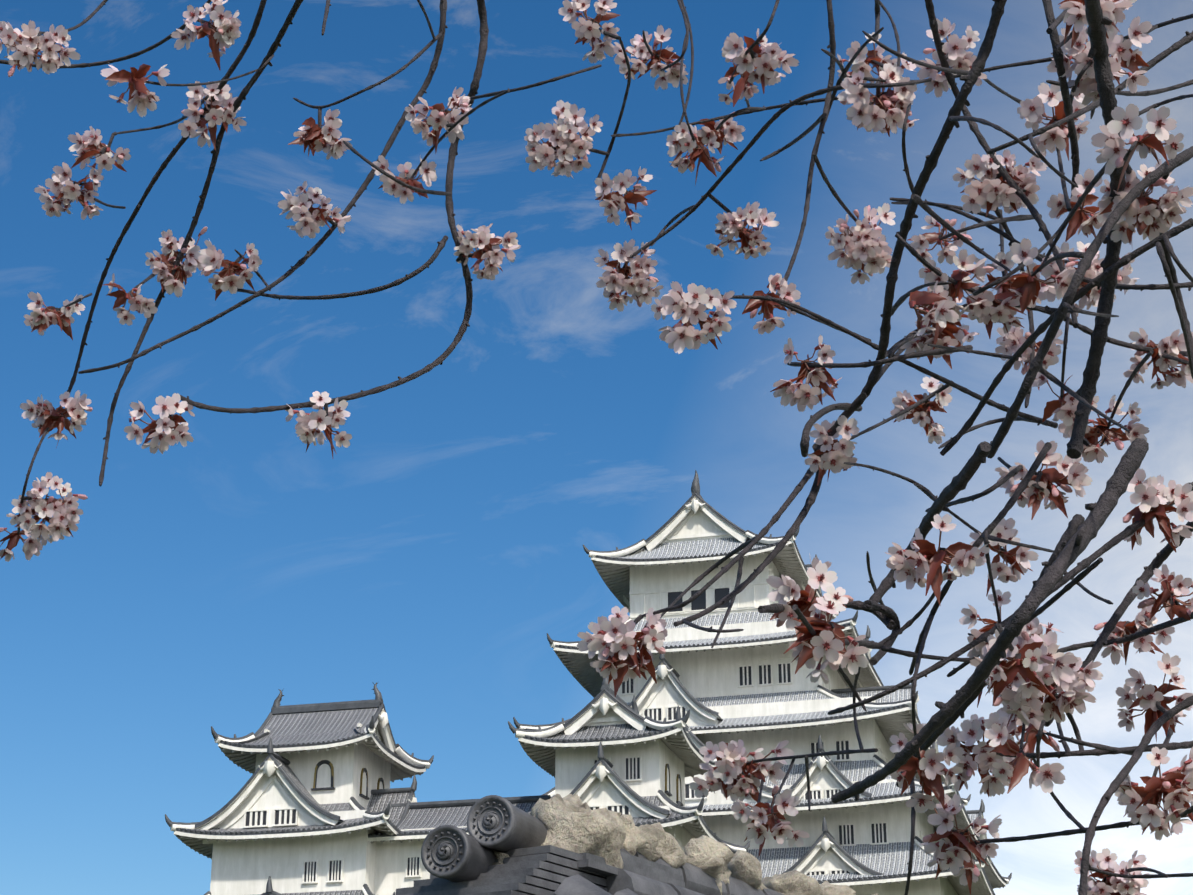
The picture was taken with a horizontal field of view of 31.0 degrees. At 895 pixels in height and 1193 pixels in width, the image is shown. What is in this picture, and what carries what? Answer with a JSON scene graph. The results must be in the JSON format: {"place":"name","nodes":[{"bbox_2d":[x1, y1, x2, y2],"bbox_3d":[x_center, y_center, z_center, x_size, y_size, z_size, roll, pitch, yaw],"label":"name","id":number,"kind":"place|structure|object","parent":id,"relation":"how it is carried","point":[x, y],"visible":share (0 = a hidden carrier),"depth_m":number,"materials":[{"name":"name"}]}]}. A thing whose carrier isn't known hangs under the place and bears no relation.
{"place":"outdoors","nodes":[
{"label":"outdoors","id":0,"kind":"place"},
{"bbox_2d":[0,0,1192,894],"bbox_3d":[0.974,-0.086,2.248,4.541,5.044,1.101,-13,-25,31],"label":"cherry blossoms","id":1,"kind":"object","parent":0,"point":[1029,675],"visible":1,"depth_m":2.67,"materials":[{"name":"pink plant"}]},
{"bbox_2d":[0,0,1192,894],"label":"sky","id":2,"kind":"structure","parent":0,"point":[432,559],"materials":[{"name":"blue"}]},
{"bbox_3d":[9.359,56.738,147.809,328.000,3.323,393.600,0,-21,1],"label":"castle hill","id":3,"kind":"structure","parent":0,"visible":0},
{"bbox_2d":[165,682,433,894],"bbox_3d":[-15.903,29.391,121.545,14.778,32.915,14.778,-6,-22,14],"label":"castle turret","id":4,"kind":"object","parent":3,"relation":"on","point":[307,809],"visible":0.85,"depth_m":120.52,"materials":[{"name":"paint"}]},
{"bbox_2d":[508,676,750,854],"bbox_3d":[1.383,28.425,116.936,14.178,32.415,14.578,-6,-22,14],"label":"castle turret","id":5,"kind":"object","parent":3,"relation":"on","point":[605,747],"visible":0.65,"depth_m":117.69,"materials":[{"name":"paint"}]},
{"bbox_2d":[368,795,550,894],"bbox_3d":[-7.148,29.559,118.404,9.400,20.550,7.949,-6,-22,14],"label":"connecting corridor building","id":6,"kind":"structure","parent":5,"relation":"attached to","point":[399,864],"depth_m":119.45,"materials":[{"name":"paint"}]},
{"bbox_2d":[396,794,877,894],"bbox_3d":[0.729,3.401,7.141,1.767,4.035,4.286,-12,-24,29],"label":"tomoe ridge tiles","id":7,"kind":"object","parent":3,"relation":"on","point":[569,844],"depth_m":6.36,"materials":[{"name":"tile"}]},
{"bbox_2d":[513,469,1011,894],"bbox_3d":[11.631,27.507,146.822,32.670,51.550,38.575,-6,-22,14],"label":"castle keep","id":8,"kind":"structure","parent":3,"relation":"on","point":[750,688],"depth_m":138.59,"materials":[{"name":"paint"}]}
]}

